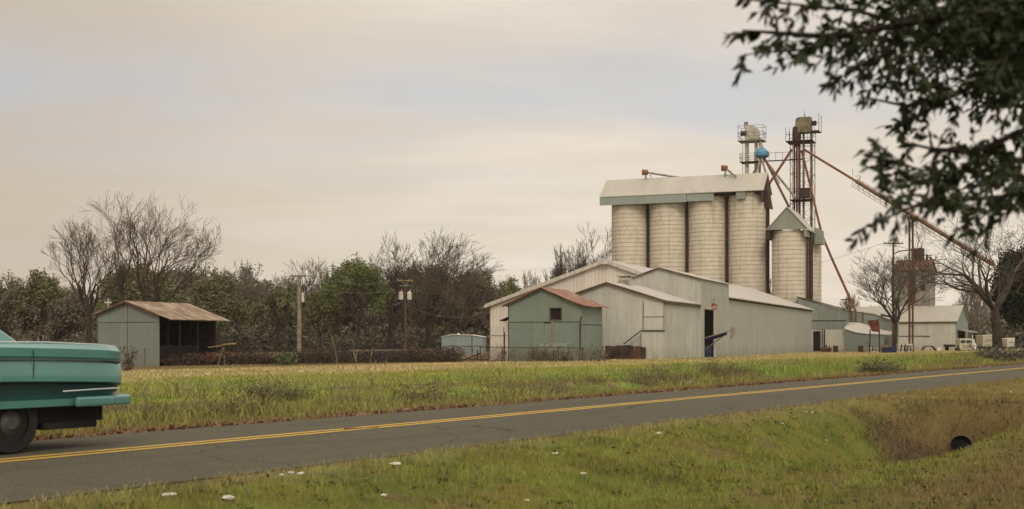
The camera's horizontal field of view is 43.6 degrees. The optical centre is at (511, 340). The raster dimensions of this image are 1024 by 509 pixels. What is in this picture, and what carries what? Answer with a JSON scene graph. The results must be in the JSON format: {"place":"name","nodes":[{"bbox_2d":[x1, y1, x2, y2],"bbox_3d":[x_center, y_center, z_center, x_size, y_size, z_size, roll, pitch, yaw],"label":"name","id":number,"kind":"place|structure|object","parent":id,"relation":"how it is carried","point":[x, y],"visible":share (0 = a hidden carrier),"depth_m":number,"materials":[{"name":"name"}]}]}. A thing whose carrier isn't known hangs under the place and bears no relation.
{"place":"outdoors","nodes":[
{"label":"outdoors","id":0,"kind":"place"},
{"bbox_2d":[0,348,1023,508],"bbox_3d":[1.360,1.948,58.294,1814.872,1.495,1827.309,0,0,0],"label":"ground","id":1,"kind":"structure","parent":0,"point":[969,421],"depth_m":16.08,"materials":[{"name":"plant"}]},
{"bbox_2d":[0,280,45,335],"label":"leafy tree","id":2,"kind":"object","parent":1,"relation":"on","point":[28,320],"visible":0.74,"depth_m":148.74,"materials":[{"name":"green plant"}]},
{"bbox_2d":[8,264,77,343],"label":"leafy tree","id":3,"kind":"object","parent":1,"relation":"on","point":[43,288],"visible":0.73,"depth_m":149.44,"materials":[{"name":"green plant"}]},
{"bbox_2d":[40,293,86,343],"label":"leafy tree","id":4,"kind":"object","parent":1,"relation":"on","point":[64,313],"visible":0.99,"depth_m":139.20,"materials":[{"name":"green plant"}]},
{"bbox_2d":[40,216,145,342],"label":"bare tree","id":5,"kind":"object","parent":1,"relation":"on","point":[88,309],"visible":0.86,"depth_m":127.14,"materials":[{"name":"brown plant"}]},
{"bbox_2d":[111,247,135,302],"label":"leaning tree","id":6,"kind":"object","parent":1,"relation":"on","point":[120,272],"visible":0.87,"depth_m":121.74,"materials":[{"name":"brown plant"}]},
{"bbox_2d":[120,343,140,371],"bbox_3d":[-16.772,0.826,56.035,0.991,1.491,1.438,0,0,-21],"label":"shrub","id":7,"kind":"object","parent":1,"relation":"on","point":[128,362],"visible":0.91,"depth_m":55.95,"materials":[{"name":"brown plant"}]},
{"bbox_2d":[55,190,222,301],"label":"bare tree","id":8,"kind":"object","parent":1,"relation":"on","point":[141,281],"visible":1,"depth_m":117.35,"materials":[{"name":"brown plant"}]},
{"bbox_2d":[94,257,189,305],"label":"dense tree","id":9,"kind":"object","parent":1,"relation":"on","point":[135,294],"visible":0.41,"depth_m":162.51,"materials":[{"name":"brown plant"}]},
{"bbox_2d":[91,301,230,365],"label":"open shed","id":10,"kind":"structure","parent":1,"relation":"on","point":[158,330],"depth_m":84.55,"materials":[{"name":"metal"}]},
{"bbox_2d":[179,266,253,334],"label":"dense tree","id":11,"kind":"object","parent":1,"relation":"on","point":[236,308],"visible":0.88,"depth_m":173.01,"materials":[{"name":"green plant"}]},
{"bbox_2d":[198,343,235,364],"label":"farm implement","id":12,"kind":"object","parent":1,"relation":"on","point":[223,352],"visible":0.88,"depth_m":85.90,"materials":[{"name":"beige metal"}]},
{"bbox_2d":[165,378,287,419],"bbox_3d":[-5.357,1.369,24.183,1.743,1.311,2.520,0,0,30],"label":"weed clump","id":13,"kind":"object","parent":1,"relation":"on","point":[234,404],"visible":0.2,"depth_m":24.06,"materials":[{"name":"plant"}]},
{"bbox_2d":[221,258,267,334],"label":"bare tree","id":14,"kind":"object","parent":1,"relation":"on","point":[251,285],"visible":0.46,"depth_m":198.82,"materials":[{"name":"brown plant"}]},
{"bbox_2d":[4,300,489,351],"bbox_3d":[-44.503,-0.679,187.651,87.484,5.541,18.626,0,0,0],"label":"undergrowth","id":15,"kind":"object","parent":1,"relation":"on","point":[347,342],"visible":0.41,"depth_m":183.62,"materials":[{"name":"brown plant"}]},
{"bbox_2d":[0,260,519,350],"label":"woods","id":16,"kind":"object","parent":1,"relation":"on","point":[441,322],"visible":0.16,"depth_m":203.97,"materials":[{"name":"green plant"}]},
{"bbox_2d":[249,277,304,351],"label":"leafy tree","id":17,"kind":"object","parent":1,"relation":"on","point":[282,299],"visible":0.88,"depth_m":179.39,"materials":[{"name":"green plant"}]},
{"bbox_2d":[226,370,327,402],"bbox_3d":[-5.375,1.189,29.032,1.738,1.079,2.345,0,0,29],"label":"weed clump","id":18,"kind":"object","parent":1,"relation":"on","point":[294,393],"visible":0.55,"depth_m":28.72,"materials":[{"name":"green plant"}]},
{"bbox_2d":[271,350,297,364],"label":"shrub","id":19,"kind":"object","parent":1,"relation":"on","point":[286,359],"visible":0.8,"depth_m":85.88,"materials":[{"name":"green plant"}]},
{"bbox_2d":[259,255,331,350],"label":"bare tree","id":20,"kind":"object","parent":1,"relation":"on","point":[293,278],"visible":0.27,"depth_m":203.93,"materials":[{"name":"brown plant"}]},
{"bbox_2d":[292,273,305,352],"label":"utility pole","id":21,"kind":"object","parent":1,"relation":"on","point":[300,296],"visible":0.93,"depth_m":107.86,"materials":[{"name":"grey wood"}]},
{"bbox_2d":[160,343,473,365],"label":"scrub","id":22,"kind":"object","parent":1,"relation":"on","point":[317,357],"visible":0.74,"depth_m":91.26,"materials":[{"name":"brown plant"}]},
{"bbox_2d":[292,283,343,350],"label":"leafy tree","id":23,"kind":"object","parent":1,"relation":"on","point":[309,307],"visible":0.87,"depth_m":165.95,"materials":[{"name":"green plant"}]},
{"bbox_2d":[305,261,358,335],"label":"bare tree","id":24,"kind":"object","parent":1,"relation":"on","point":[320,273],"visible":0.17,"depth_m":199.82,"materials":[{"name":"brown plant"}]},
{"bbox_2d":[315,251,396,349],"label":"leafy tree","id":25,"kind":"object","parent":1,"relation":"on","point":[349,273],"visible":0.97,"depth_m":163.88,"materials":[{"name":"green plant"}]},
{"bbox_2d":[332,337,393,403],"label":"tall grass","id":26,"kind":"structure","parent":1,"relation":"on","point":[340,392],"depth_m":30.12,"materials":[{"name":"plant"}]},
{"bbox_2d":[326,351,412,362],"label":"wire fence","id":27,"kind":"object","parent":1,"relation":"on","point":[362,353],"visible":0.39,"depth_m":95.16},
{"bbox_2d":[352,230,432,348],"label":"bare tree","id":28,"kind":"object","parent":1,"relation":"on","point":[389,312],"visible":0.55,"depth_m":171.55,"materials":[{"name":"brown plant"}]},
{"bbox_2d":[397,278,412,348],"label":"utility pole","id":29,"kind":"object","parent":1,"relation":"on","point":[409,295],"visible":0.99,"depth_m":137.89,"materials":[{"name":"beige wood"}]},
{"bbox_2d":[375,377,476,402],"bbox_3d":[-2.109,1.442,31.481,1.796,1.119,2.737,0,0,39],"label":"weed clump","id":30,"kind":"object","parent":1,"relation":"on","point":[427,392],"visible":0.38,"depth_m":31.23,"materials":[{"name":"plant"}]},
{"bbox_2d":[397,258,464,348],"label":"leafy tree","id":31,"kind":"object","parent":1,"relation":"on","point":[433,318],"visible":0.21,"depth_m":181.66,"materials":[{"name":"green plant"}]},
{"bbox_2d":[364,228,506,352],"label":"bare tree","id":32,"kind":"object","parent":1,"relation":"on","point":[428,324],"visible":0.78,"depth_m":169.10,"materials":[{"name":"brown plant"}]},
{"bbox_2d":[400,247,509,333],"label":"bare tree","id":33,"kind":"object","parent":1,"relation":"on","point":[460,323],"visible":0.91,"depth_m":159.69,"materials":[{"name":"brown plant"}]},
{"bbox_2d":[442,333,485,354],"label":"blue shed","id":34,"kind":"structure","parent":1,"relation":"on","point":[474,342],"depth_m":149.73,"materials":[{"name":"white paint"}]},
{"bbox_2d":[451,281,491,334],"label":"bare tree","id":35,"kind":"object","parent":1,"relation":"on","point":[477,308],"visible":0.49,"depth_m":164.22,"materials":[{"name":"brown plant"}]},
{"bbox_2d":[463,349,489,360],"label":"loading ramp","id":36,"kind":"structure","parent":1,"relation":"on","point":[484,356],"depth_m":105.58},
{"bbox_2d":[501,282,521,297],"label":"leafy tree","id":37,"kind":"object","parent":1,"relation":"on","point":[510,289],"visible":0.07,"depth_m":188.88,"materials":[{"name":"green plant"}]},
{"bbox_2d":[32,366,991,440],"bbox_3d":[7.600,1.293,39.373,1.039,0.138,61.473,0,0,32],"label":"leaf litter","id":38,"kind":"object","parent":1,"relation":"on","point":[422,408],"visible":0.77,"depth_m":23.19,"materials":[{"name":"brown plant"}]},
{"bbox_2d":[35,350,1023,434],"bbox_3d":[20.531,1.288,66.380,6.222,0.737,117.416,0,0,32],"label":"ditch weeds","id":39,"kind":"object","parent":1,"relation":"on","point":[134,416],"visible":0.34,"depth_m":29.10,"materials":[{"name":"green plant"}]},
{"bbox_2d":[480,347,582,361],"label":"wire fence","id":40,"kind":"object","parent":1,"relation":"on","point":[529,354],"visible":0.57,"depth_m":83.17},
{"bbox_2d":[512,268,558,290],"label":"bare tree","id":41,"kind":"object","parent":1,"relation":"on","point":[534,281],"visible":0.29,"depth_m":195.18,"materials":[{"name":"grey plant"}]},
{"bbox_2d":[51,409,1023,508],"bbox_3d":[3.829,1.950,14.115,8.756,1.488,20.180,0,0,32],"label":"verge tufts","id":42,"kind":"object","parent":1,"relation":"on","point":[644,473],"visible":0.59,"depth_m":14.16,"materials":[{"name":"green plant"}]},
{"bbox_2d":[499,375,585,396],"bbox_3d":[0.754,1.549,35.068,1.656,1.237,2.945,0,0,44],"label":"weed clump","id":43,"kind":"object","parent":1,"relation":"on","point":[555,387],"visible":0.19,"depth_m":35.13,"materials":[{"name":"green plant"}]},
{"bbox_2d":[486,339,615,361],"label":"vines","id":44,"kind":"object","parent":1,"relation":"on","point":[537,357],"visible":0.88,"depth_m":80.91,"materials":[{"name":"plant"}]},
{"bbox_2d":[121,350,982,378],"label":"field grass","id":45,"kind":"structure","parent":1,"relation":"on","point":[293,367],"depth_m":74.12,"materials":[{"name":"plant"}]},
{"bbox_2d":[499,287,608,361],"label":"green shed","id":46,"kind":"structure","parent":1,"relation":"on","point":[549,317],"depth_m":84.13,"materials":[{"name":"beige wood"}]},
{"bbox_2d":[549,307,561,319],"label":"window","id":47,"kind":"structure","parent":46,"relation":"in","point":[556,314],"depth_m":83.78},
{"bbox_2d":[102,351,1009,411],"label":"field grass","id":48,"kind":"structure","parent":1,"relation":"on","point":[628,364],"depth_m":46.74,"materials":[{"name":"plant"}]},
{"bbox_2d":[551,243,578,278],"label":"bare tree","id":49,"kind":"object","parent":1,"relation":"on","point":[563,269],"visible":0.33,"depth_m":193.67,"materials":[{"name":"grey plant"}]},
{"bbox_2d":[114,411,1023,508],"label":"verge weeds","id":50,"kind":"object","parent":1,"relation":"on","point":[619,491],"visible":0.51,"depth_m":13.85,"materials":[{"name":"green plant"}]},
{"bbox_2d":[547,223,611,280],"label":"bare tree","id":51,"kind":"object","parent":1,"relation":"on","point":[583,262],"visible":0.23,"depth_m":199.58,"materials":[{"name":"grey plant"}]},
{"bbox_2d":[602,345,645,359],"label":"scrap fence","id":52,"kind":"object","parent":1,"relation":"on","point":[621,352],"visible":0.43,"depth_m":88.30,"materials":[{"name":"metal"}]},
{"bbox_2d":[611,204,645,266],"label":"silo","id":53,"kind":"object","parent":1,"relation":"on","point":[628,223],"visible":0.32,"depth_m":169.76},
{"bbox_2d":[646,203,649,267],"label":"silo downpipe","id":54,"kind":"object","parent":53,"relation":"attached to","point":[647,235],"depth_m":170.30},
{"bbox_2d":[574,281,701,359],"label":"gabled shed","id":55,"kind":"structure","parent":1,"relation":"on","point":[657,324],"depth_m":89.25,"materials":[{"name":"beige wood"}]},
{"bbox_2d":[615,275,634,285],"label":"roof vent","id":56,"kind":"object","parent":55,"relation":"on","point":[626,279],"visible":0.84,"depth_m":93.20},
{"bbox_2d":[644,302,662,329],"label":"sliding door","id":57,"kind":"structure","parent":55,"relation":"in","point":[650,308],"depth_m":88.21,"materials":[{"name":"metal"}]},
{"bbox_2d":[484,259,813,360],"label":"warehouse","id":58,"kind":"structure","parent":1,"relation":"on","point":[764,322],"depth_m":116.28,"materials":[{"name":"metal"}]},
{"bbox_2d":[613,362,703,387],"bbox_3d":[4.904,1.292,43.058,2.238,1.334,3.122,0,0,42],"label":"weed clump","id":59,"kind":"object","parent":1,"relation":"on","point":[650,380],"visible":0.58,"depth_m":43.01,"materials":[{"name":"green plant"}]},
{"bbox_2d":[650,202,684,271],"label":"silo","id":60,"kind":"object","parent":1,"relation":"on","point":[667,235],"visible":0.47,"depth_m":167.82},
{"bbox_2d":[685,201,688,272],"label":"silo downpipe","id":61,"kind":"object","parent":60,"relation":"attached to","point":[687,236],"depth_m":168.34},
{"bbox_2d":[617,267,730,357],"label":"drive shed","id":62,"kind":"structure","parent":1,"relation":"on","point":[702,290],"depth_m":98.89,"materials":[{"name":"metal"}]},
{"bbox_2d":[704,327,736,357],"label":"grain auger","id":63,"kind":"object","parent":62,"relation":"in","point":[707,349],"visible":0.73,"depth_m":99.00,"materials":[{"name":"blue paint"}]},
{"bbox_2d":[689,196,724,281],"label":"silo","id":64,"kind":"object","parent":1,"relation":"on","point":[707,239],"visible":0.48,"depth_m":165.86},
{"bbox_2d":[725,196,728,282],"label":"silo downpipe","id":65,"kind":"object","parent":64,"relation":"attached to","point":[727,239],"visible":0.65,"depth_m":166.33,"materials":[{"name":"metal"}]},
{"bbox_2d":[695,354,772,379],"bbox_3d":[8.439,1.260,48.976,3.704,1.516,2.400,0,0,-37],"label":"weed clump","id":66,"kind":"object","parent":1,"relation":"on","point":[716,368],"visible":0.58,"depth_m":48.71,"materials":[{"name":"plant"}]},
{"bbox_2d":[729,192,765,292],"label":"silo","id":67,"kind":"object","parent":1,"relation":"on","point":[747,243],"visible":0.54,"depth_m":163.90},
{"bbox_2d":[600,172,772,209],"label":"silo house","id":68,"kind":"structure","parent":67,"relation":"on","point":[664,190],"depth_m":167.28,"materials":[{"name":"metal"}]},
{"bbox_2d":[642,169,679,178],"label":"roof auger","id":69,"kind":"object","parent":68,"relation":"on","point":[645,172],"visible":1,"depth_m":170.77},
{"bbox_2d":[766,195,769,293],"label":"silo downpipe","id":70,"kind":"object","parent":67,"relation":"attached to","point":[767,254],"visible":0.65,"depth_m":164.47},
{"bbox_2d":[738,122,801,173],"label":"bucket elevator","id":71,"kind":"object","parent":1,"relation":"on","point":[751,133],"visible":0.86,"depth_m":176.53,"materials":[{"name":"metal"}]},
{"bbox_2d":[753,137,796,206],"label":"distributor","id":72,"kind":"object","parent":71,"relation":"attached to","point":[761,153],"visible":0.91,"depth_m":173.28,"materials":[{"name":"blue paint"}]},
{"bbox_2d":[772,230,808,303],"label":"silo","id":73,"kind":"object","parent":1,"relation":"on","point":[788,265],"visible":0.55,"depth_m":159.92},
{"bbox_2d":[765,206,824,300],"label":"silo gable","id":74,"kind":"structure","parent":73,"relation":"on","point":[787,218],"depth_m":160.25,"materials":[{"name":"metal"}]},
{"bbox_2d":[786,110,820,229],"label":"elevator tower","id":75,"kind":"structure","parent":1,"relation":"on","point":[804,124],"depth_m":171.87,"materials":[{"name":"metal"}]},
{"bbox_2d":[769,149,791,184],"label":"grain spout","id":76,"kind":"object","parent":75,"relation":"attached to","point":[780,166],"visible":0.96,"depth_m":168.78,"materials":[{"name":"metal"}]},
{"bbox_2d":[801,150,856,310],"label":"grain spout","id":77,"kind":"object","parent":75,"relation":"attached to","point":[828,250],"visible":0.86,"depth_m":166.21,"materials":[{"name":"metal"}]},
{"bbox_2d":[813,240,821,303],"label":"silo","id":78,"kind":"object","parent":1,"relation":"on","point":[817,278],"visible":0.2,"depth_m":164.71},
{"bbox_2d":[797,296,850,351],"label":"annex shed","id":79,"kind":"structure","parent":1,"relation":"on","point":[825,316],"depth_m":157.49,"materials":[{"name":"metal"}]},
{"bbox_2d":[813,331,820,351],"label":"doorway","id":80,"kind":"structure","parent":79,"relation":"in","point":[816,334],"depth_m":157.98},
{"bbox_2d":[838,292,859,309],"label":"bare tree","id":81,"kind":"object","parent":1,"relation":"on","point":[847,305],"visible":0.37,"depth_m":200.08,"materials":[{"name":"grey plant"}]},
{"bbox_2d":[825,322,891,351],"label":"shed","id":82,"kind":"structure","parent":1,"relation":"on","point":[852,336],"depth_m":155.18,"materials":[{"name":"metal"}]},
{"bbox_2d":[722,0,1023,259],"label":"oak tree","id":83,"kind":"object","parent":1,"relation":"on","point":[990,33],"visible":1,"depth_m":5.25,"materials":[{"name":"green plant"}]},
{"bbox_2d":[867,320,879,351],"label":"hopper","id":84,"kind":"object","parent":1,"relation":"on","point":[874,325],"visible":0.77,"depth_m":145.55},
{"bbox_2d":[850,310,898,350],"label":"back wing","id":85,"kind":"structure","parent":1,"relation":"on","point":[865,317],"depth_m":158.21,"materials":[{"name":"metal"}]},
{"bbox_2d":[855,356,907,373],"bbox_3d":[15.172,1.231,52.512,2.075,1.297,2.392,0,0,34],"label":"shrub","id":86,"kind":"object","parent":1,"relation":"on","point":[879,367],"visible":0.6,"depth_m":52.19,"materials":[{"name":"green plant"}]},
{"bbox_2d":[884,241,902,343],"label":"utility pole","id":87,"kind":"object","parent":1,"relation":"on","point":[893,288],"visible":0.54,"depth_m":151.93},
{"bbox_2d":[843,247,959,352],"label":"bare tree","id":88,"kind":"object","parent":1,"relation":"on","point":[895,318],"visible":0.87,"depth_m":139.78,"materials":[{"name":"brown plant"}]},
{"bbox_2d":[907,216,913,351],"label":"conveyor support","id":89,"kind":"object","parent":1,"relation":"on","point":[909,303],"visible":0.64,"depth_m":149.90,"materials":[{"name":"metal"}]},
{"bbox_2d":[804,149,996,270],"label":"long conveyor","id":90,"kind":"object","parent":89,"relation":"on","point":[912,215],"visible":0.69,"depth_m":150.41,"materials":[{"name":"metal"}]},
{"bbox_2d":[894,248,934,305],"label":"old elevator","id":91,"kind":"object","parent":1,"relation":"on","point":[931,292],"visible":0.3,"depth_m":188.54,"materials":[{"name":"metal"}]},
{"bbox_2d":[851,305,978,349],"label":"white barn","id":92,"kind":"structure","parent":1,"relation":"on","point":[937,326],"depth_m":182.62,"materials":[{"name":"metal"}]},
{"bbox_2d":[899,337,922,349],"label":"sliding door","id":93,"kind":"structure","parent":92,"relation":"in","point":[918,341],"depth_m":182.72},
{"bbox_2d":[849,394,1023,463],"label":"hollow grass","id":94,"kind":"structure","parent":1,"relation":"on","point":[906,446],"depth_m":26.85,"materials":[{"name":"plant"}]},
{"bbox_2d":[870,298,1008,326],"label":"woods","id":95,"kind":"object","parent":1,"relation":"on","point":[987,315],"visible":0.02,"depth_m":264.02,"materials":[{"name":"grey plant"}]},
{"bbox_2d":[879,210,1023,351],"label":"bare tree","id":96,"kind":"object","parent":1,"relation":"on","point":[985,296],"visible":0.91,"depth_m":109.97,"materials":[{"name":"brown plant"}]},
{"bbox_2d":[943,335,975,350],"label":"cream truck","id":97,"kind":"object","parent":1,"relation":"on","point":[961,344],"visible":0.93,"depth_m":172.08,"materials":[{"name":"paint"}]},
{"bbox_2d":[950,434,974,452],"bbox_3d":[11.075,2.200,29.402,0.470,0.470,6.360,0,0,32],"label":"culvert","id":98,"kind":"object","parent":1,"relation":"on","point":[963,440],"visible":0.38,"depth_m":26.81,"materials":[{"name":"concrete"}]},
{"bbox_2d":[950,269,988,338],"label":"bare tree","id":99,"kind":"object","parent":1,"relation":"on","point":[974,296],"visible":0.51,"depth_m":195.49,"materials":[{"name":"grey plant"}]},
{"bbox_2d":[959,280,989,334],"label":"bare tree","id":100,"kind":"object","parent":1,"relation":"on","point":[976,318],"visible":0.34,"depth_m":205.21,"materials":[{"name":"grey plant"}]},
{"bbox_2d":[976,335,991,349],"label":"trailer","id":101,"kind":"object","parent":1,"relation":"on","point":[981,340],"visible":0.63,"depth_m":190.04,"materials":[{"name":"beige paint"}]},
{"bbox_2d":[969,316,1023,348],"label":"undergrowth","id":102,"kind":"object","parent":1,"relation":"on","point":[1012,332],"visible":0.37,"depth_m":221.06,"materials":[{"name":"brown plant"}]},
{"bbox_2d":[969,341,1023,362],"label":"brush heap","id":103,"kind":"object","parent":1,"relation":"on","point":[1001,354],"visible":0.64,"depth_m":89.64,"materials":[{"name":"brown plant"}]},
{"bbox_2d":[989,242,1023,329],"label":"cedar","id":104,"kind":"object","parent":1,"relation":"on","point":[1011,310],"visible":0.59,"depth_m":120.92,"materials":[{"name":"green plant"}]},
{"bbox_2d":[1002,338,1014,349],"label":"trailer","id":105,"kind":"object","parent":1,"relation":"on","point":[1008,342],"visible":0.73,"depth_m":189.97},
{"bbox_2d":[0,364,1023,502],"bbox_3d":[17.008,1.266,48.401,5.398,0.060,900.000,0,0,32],"label":"road","id":106,"kind":"structure","parent":0,"point":[22,480],"depth_m":17.18,"materials":[{"name":"asphalt"}]},
{"bbox_2d":[0,330,129,454],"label":"classic car","id":107,"kind":"object","parent":106,"relation":"on","point":[61,385],"visible":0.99,"depth_m":14.37,"materials":[{"name":"teal paint"}]},
{"bbox_2d":[0,367,1023,461],"bbox_3d":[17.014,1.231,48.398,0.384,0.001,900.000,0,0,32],"label":"road markings","id":108,"kind":"object","parent":106,"relation":"on","point":[405,423],"visible":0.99,"depth_m":18.20,"materials":[{"name":"paint"}]},
{"bbox_2d":[0,0,1023,327],"label":"sky","id":109,"kind":"structure","parent":0,"point":[307,129],"materials":[{"name":"grey"}]},
{"bbox_2d":[35,361,1023,440],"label":"roadside grass","id":110,"kind":"structure","parent":0,"point":[483,402],"depth_m":25.61,"materials":[{"name":"plant"}]},
{"bbox_2d":[178,397,1023,508],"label":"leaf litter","id":111,"kind":"object","parent":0,"point":[583,454],"visible":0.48,"depth_m":15.54,"materials":[{"name":"brown plant"}]},
{"bbox_2d":[746,377,1023,463],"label":"verge grass","id":112,"kind":"structure","parent":0,"point":[965,387],"depth_m":28.53,"materials":[{"name":"plant"}]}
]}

